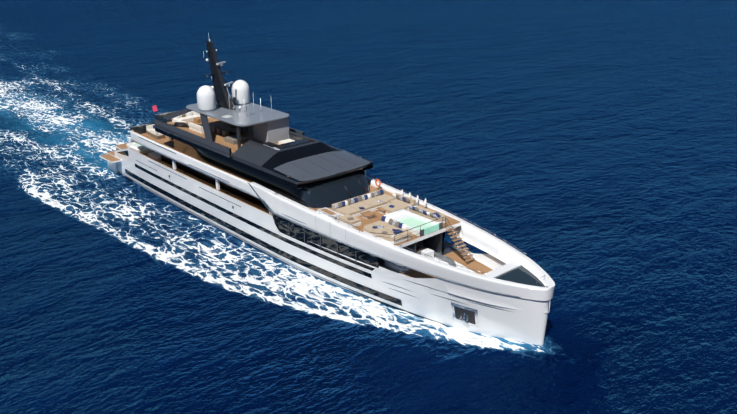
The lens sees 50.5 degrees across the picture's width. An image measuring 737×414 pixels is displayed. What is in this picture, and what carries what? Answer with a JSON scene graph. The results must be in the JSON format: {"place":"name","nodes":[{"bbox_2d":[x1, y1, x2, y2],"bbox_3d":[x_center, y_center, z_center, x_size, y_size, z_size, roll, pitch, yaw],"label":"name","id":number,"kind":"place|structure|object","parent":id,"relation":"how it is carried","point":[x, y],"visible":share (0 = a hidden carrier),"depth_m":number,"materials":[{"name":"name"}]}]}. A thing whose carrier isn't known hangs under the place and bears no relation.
{"place":"outdoors","nodes":[
{"label":"outdoors","id":0,"kind":"place"},
{"bbox_2d":[0,0,736,413],"bbox_3d":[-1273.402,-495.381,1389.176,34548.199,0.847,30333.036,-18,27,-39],"label":"sea","id":1,"kind":"structure","parent":0,"point":[582,154],"depth_m":88.99,"materials":[{"name":"blue liquid"}]},
{"bbox_2d":[114,148,547,344],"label":"hull","id":2,"kind":"object","parent":1,"relation":"on","point":[252,226],"visible":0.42,"depth_m":68.17,"materials":[{"name":"white paint"}]},
{"bbox_2d":[136,160,240,208],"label":"hull slots","id":3,"kind":"object","parent":2,"relation":"in","point":[186,179],"visible":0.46,"depth_m":84.74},
{"bbox_2d":[99,117,493,276],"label":"decks","id":4,"kind":"object","parent":2,"relation":"on","point":[110,158],"visible":0.08,"depth_m":80.17,"materials":[{"name":"brown wood"}]},
{"bbox_2d":[116,111,309,160],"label":"outdoor sofas","id":5,"kind":"object","parent":4,"relation":"on","point":[188,117],"visible":0.44,"depth_m":84.89,"materials":[{"name":"white fabric"}]},
{"bbox_2d":[163,108,289,148],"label":"hardtop supports","id":6,"kind":"object","parent":4,"relation":"on","point":[276,131],"visible":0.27,"depth_m":80.20,"materials":[{"name":"grey metal"}]},
{"bbox_2d":[186,98,288,126],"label":"hardtop","id":7,"kind":"object","parent":6,"relation":"on","point":[253,116],"visible":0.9,"depth_m":80.51,"materials":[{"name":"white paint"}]},
{"bbox_2d":[197,85,215,110],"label":"satellite dome","id":8,"kind":"object","parent":7,"relation":"on","point":[206,99],"visible":0.96,"depth_m":81.38,"materials":[{"name":"white paint"}]},
{"bbox_2d":[203,32,240,110],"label":"mast","id":9,"kind":"object","parent":7,"relation":"on","point":[220,86],"visible":0.94,"depth_m":82.86,"materials":[{"name":"black metal"}]},
{"bbox_2d":[232,80,249,104],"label":"satellite dome","id":10,"kind":"object","parent":7,"relation":"on","point":[240,92],"visible":0.94,"depth_m":84.08,"materials":[{"name":"white paint"}]},
{"bbox_2d":[211,92,271,117],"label":"antennas","id":11,"kind":"object","parent":7,"relation":"on","point":[228,116],"visible":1,"depth_m":80.22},
{"bbox_2d":[154,119,372,188],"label":"upper superstructure","id":12,"kind":"object","parent":4,"relation":"on","point":[313,160],"visible":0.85,"depth_m":74.36,"materials":[{"name":"black paint"}]},
{"bbox_2d":[161,139,444,269],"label":"windows","id":13,"kind":"structure","parent":4,"relation":"on","point":[327,193],"depth_m":72.07,"materials":[{"name":"glass"}]},
{"bbox_2d":[130,110,544,281],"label":"railings","id":14,"kind":"object","parent":4,"relation":"on","point":[140,129],"visible":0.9,"depth_m":71.37,"materials":[{"name":"grey metal"}]},
{"bbox_2d":[152,105,158,114],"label":"ensign","id":15,"kind":"object","parent":14,"relation":"attached to","point":[154,107],"visible":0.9,"depth_m":87.52,"materials":[{"name":"red fabric"}]},
{"bbox_2d":[130,130,554,312],"bbox_3d":[-5.610,-1.195,75.854,10.054,3.290,56.240,-18,27,-39],"label":"bulwark","id":16,"kind":"object","parent":4,"relation":"on","point":[290,210],"visible":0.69,"depth_m":64.35,"materials":[{"name":"white paint"}]},
{"bbox_2d":[317,189,415,227],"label":"foredeck sofa","id":17,"kind":"object","parent":4,"relation":"on","point":[354,211],"visible":0.77,"depth_m":68.64,"materials":[{"name":"beige fabric"}]},
{"bbox_2d":[334,189,440,236],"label":"cushions","id":18,"kind":"object","parent":17,"relation":"on","point":[395,223],"visible":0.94,"depth_m":68.39,"materials":[{"name":"white fabric"}]},
{"bbox_2d":[363,206,446,243],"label":"foredeck sunpads","id":19,"kind":"object","parent":4,"relation":"on","point":[387,227],"visible":0.77,"depth_m":64.28,"materials":[{"name":"beige fabric"}]},
{"bbox_2d":[383,209,441,236],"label":"swimming pool","id":20,"kind":"structure","parent":4,"relation":"on","point":[410,220],"depth_m":66.23,"materials":[{"name":"white"}]},
{"bbox_2d":[401,189,426,208],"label":"foredeck umbrellas","id":21,"kind":"object","parent":4,"relation":"on","point":[417,200],"visible":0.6,"depth_m":70.61,"materials":[{"name":"white fabric"}]},
{"bbox_2d":[378,233,456,272],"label":"wall","id":22,"kind":"structure","parent":4,"relation":"on","point":[435,243],"depth_m":66.66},
{"bbox_2d":[383,259,409,273],"bbox_3d":[2.307,4.531,63.911,1.072,1.095,3.055,-18,27,-39],"label":"jet ski","id":23,"kind":"object","parent":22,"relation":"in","point":[399,268],"visible":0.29,"depth_m":63.36,"materials":[{"name":"white paint"}]},
{"bbox_2d":[416,245,455,266],"bbox_3d":[5.149,4.324,64.096,2.432,1.350,4.846,-18,27,-39],"label":"tender","id":24,"kind":"object","parent":4,"relation":"on","point":[428,251],"visible":0.31,"depth_m":64.17,"materials":[{"name":"grey plastic"}]},
{"bbox_2d":[483,260,545,286],"bbox_3d":[10.901,5.997,59.037,5.287,1.820,5.376,-18,27,-39],"label":"forepeak","id":25,"kind":"object","parent":4,"relation":"on","point":[515,271],"visible":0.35,"depth_m":58.97,"materials":[{"name":"white paint"}]},
{"bbox_2d":[382,279,510,327],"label":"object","id":26,"kind":"object","parent":2,"relation":"attached to","point":[464,314],"visible":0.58,"depth_m":60.32,"materials":[{"name":"silver metal"}]},
{"bbox_2d":[400,250,492,277],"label":"deck floor","id":27,"kind":"structure","parent":2,"relation":"in","point":[457,256],"depth_m":64.43,"materials":[{"name":"brown wood"}]},
{"bbox_2d":[445,218,474,264],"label":"foredeck stairs","id":28,"kind":"structure","parent":27,"relation":"on","point":[460,246],"depth_m":65.40,"materials":[{"name":"brown wood"}]}
]}

